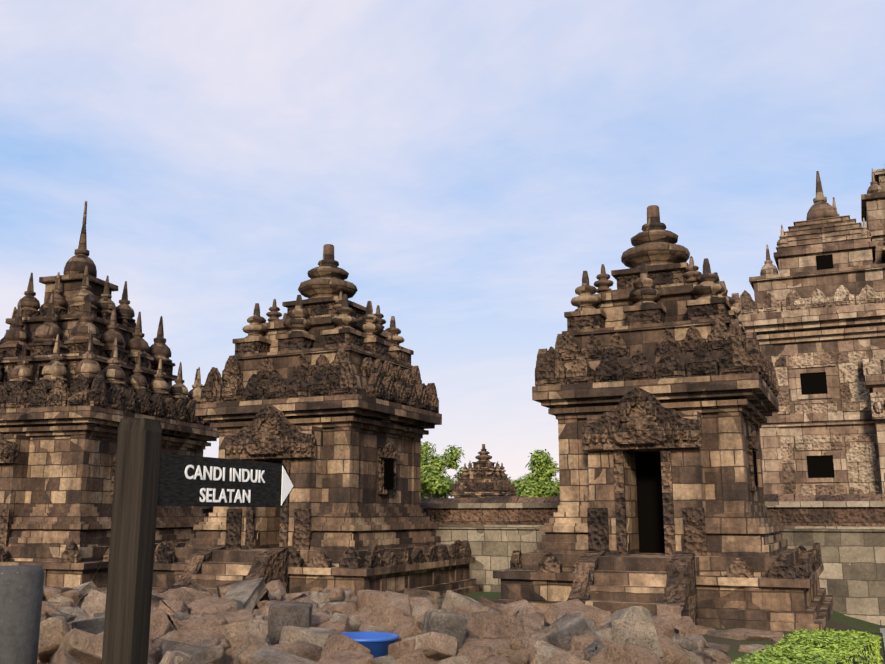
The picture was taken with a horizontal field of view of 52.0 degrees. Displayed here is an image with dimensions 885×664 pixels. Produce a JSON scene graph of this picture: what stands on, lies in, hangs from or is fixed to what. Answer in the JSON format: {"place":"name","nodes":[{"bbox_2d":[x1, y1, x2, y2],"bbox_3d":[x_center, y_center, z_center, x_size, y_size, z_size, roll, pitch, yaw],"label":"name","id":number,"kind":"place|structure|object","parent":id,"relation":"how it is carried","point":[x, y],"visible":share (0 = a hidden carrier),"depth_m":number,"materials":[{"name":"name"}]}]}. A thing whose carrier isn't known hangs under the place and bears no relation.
{"place":"outdoors","nodes":[
{"label":"outdoors","id":0,"kind":"place"},
{"bbox_2d":[157,453,293,506],"bbox_3d":[-0.772,0.550,3.306,0.022,0.170,0.790,-5,-12,24],"label":"sign board","id":1,"kind":"object","parent":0,"point":[176,487],"visible":0.65,"depth_m":3.21,"materials":[{"name":"black wood"}]},
{"bbox_2d":[185,465,264,482],"bbox_3d":[-0.775,0.514,3.275,0.003,0.049,0.462,-5,-12,24],"label":"sign text","id":2,"kind":"object","parent":1,"relation":"attached to","point":[220,475],"visible":1,"depth_m":3.25,"materials":[{"name":"white paint"}]},
{"bbox_2d":[200,488,250,502],"bbox_3d":[-0.777,0.588,3.257,0.003,0.049,0.286,-5,-12,24],"label":"sign text","id":3,"kind":"object","parent":1,"relation":"attached to","point":[224,496],"visible":1,"depth_m":3.25,"materials":[{"name":"white paint"}]},
{"bbox_2d":[281,466,292,504],"bbox_3d":[-0.617,0.612,3.611,0.004,0.154,0.079,-5,-12,24],"label":"sign arrow","id":4,"kind":"object","parent":1,"relation":"attached to","point":[287,486],"visible":1,"depth_m":3.59,"materials":[{"name":"white paint"}]},
{"bbox_2d":[0,0,884,497],"label":"sky","id":5,"kind":"structure","parent":0,"point":[465,164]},
{"bbox_2d":[464,591,884,663],"bbox_3d":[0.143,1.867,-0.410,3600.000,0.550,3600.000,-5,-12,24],"label":"ground","id":6,"kind":"structure","parent":0,"point":[837,621],"depth_m":13.90,"materials":[{"name":"soil"}]},
{"bbox_2d":[0,565,44,663],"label":"stone bollard","id":7,"kind":"object","parent":6,"relation":"on","point":[21,591],"visible":1,"depth_m":4.37,"materials":[{"name":"grey stone"}]},
{"bbox_2d":[0,201,218,590],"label":"shrine","id":8,"kind":"object","parent":6,"relation":"on","point":[85,368],"visible":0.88,"depth_m":19.70,"materials":[{"name":"stone"}]},
{"bbox_2d":[101,418,161,663],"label":"sign post","id":9,"kind":"object","parent":6,"relation":"on","point":[130,573],"visible":1,"depth_m":2.84,"materials":[{"name":"brown wood"}]},
{"bbox_2d":[152,244,482,595],"bbox_3d":[-2.824,2.021,18.750,5.160,8.321,6.580,-5,-12,24],"label":"shrine","id":10,"kind":"object","parent":6,"relation":"on","point":[326,396],"visible":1,"depth_m":17.80,"materials":[{"name":"stone"}]},
{"bbox_2d":[37,562,731,663],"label":"rubble stones","id":11,"kind":"object","parent":6,"relation":"on","point":[254,621],"visible":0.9,"depth_m":5.21,"materials":[{"name":"stone"}]},
{"bbox_2d":[340,632,398,657],"bbox_3d":[-0.400,1.647,4.577,0.360,0.224,0.288,0,-11,2],"label":"blue tub","id":12,"kind":"object","parent":11,"relation":"on","point":[376,644],"visible":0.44,"depth_m":4.50,"materials":[{"name":"blue plastic"}]},
{"bbox_2d":[421,441,441,497],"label":"tree","id":13,"kind":"object","parent":6,"relation":"on","point":[426,446],"visible":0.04,"depth_m":146.22,"materials":[{"name":"green plant"}]},
{"bbox_2d":[421,445,464,497],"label":"tree","id":14,"kind":"object","parent":6,"relation":"on","point":[435,483],"visible":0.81,"depth_m":136.54,"materials":[{"name":"green plant"}]},
{"bbox_2d":[453,466,467,497],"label":"tree","id":15,"kind":"object","parent":6,"relation":"on","point":[458,472],"visible":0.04,"depth_m":140.67,"materials":[{"name":"green plant"}]},
{"bbox_2d":[451,444,515,497],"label":"shrine","id":16,"kind":"object","parent":6,"relation":"on","point":[483,477],"visible":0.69,"depth_m":68.02,"materials":[{"name":"stone"}]},
{"bbox_2d":[507,477,519,495],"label":"tree","id":17,"kind":"object","parent":6,"relation":"on","point":[512,481],"visible":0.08,"depth_m":158.05,"materials":[{"name":"green plant"}]},
{"bbox_2d":[515,449,558,496],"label":"tree","id":18,"kind":"object","parent":6,"relation":"on","point":[539,482],"visible":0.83,"depth_m":145.94,"materials":[{"name":"green plant"}]},
{"bbox_2d":[201,494,884,624],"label":"enclosure wall","id":19,"kind":"structure","parent":6,"relation":"on","point":[846,532],"depth_m":19.35,"materials":[{"name":"grey stone"}]},
{"bbox_2d":[551,479,559,496],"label":"tree","id":20,"kind":"object","parent":6,"relation":"on","point":[557,485],"visible":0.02,"depth_m":141.44,"materials":[{"name":"green plant"}]},
{"bbox_2d":[492,205,833,631],"bbox_3d":[3.803,1.511,16.221,5.160,8.321,6.580,-5,-12,24],"label":"shrine","id":21,"kind":"object","parent":6,"relation":"on","point":[655,389],"visible":1,"depth_m":15.05,"materials":[{"name":"stone"}]},
{"bbox_2d":[695,625,785,663],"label":"paving stones","id":22,"kind":"object","parent":6,"relation":"on","point":[774,637],"visible":0.23,"depth_m":12.14,"materials":[{"name":"stone"}]},
{"bbox_2d":[728,627,882,663],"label":"hedge","id":23,"kind":"object","parent":6,"relation":"on","point":[827,639],"depth_m":7.12,"materials":[{"name":"green plant"}]},
{"bbox_2d":[731,168,884,494],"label":"temple","id":24,"kind":"structure","parent":6,"relation":"on","point":[812,315],"depth_m":23.32,"materials":[{"name":"brown"}]},
{"bbox_2d":[880,628,884,647],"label":"paved path","id":25,"kind":"structure","parent":0,"point":[882,630],"depth_m":12.71,"materials":[{"name":"grey stone"}]}
]}

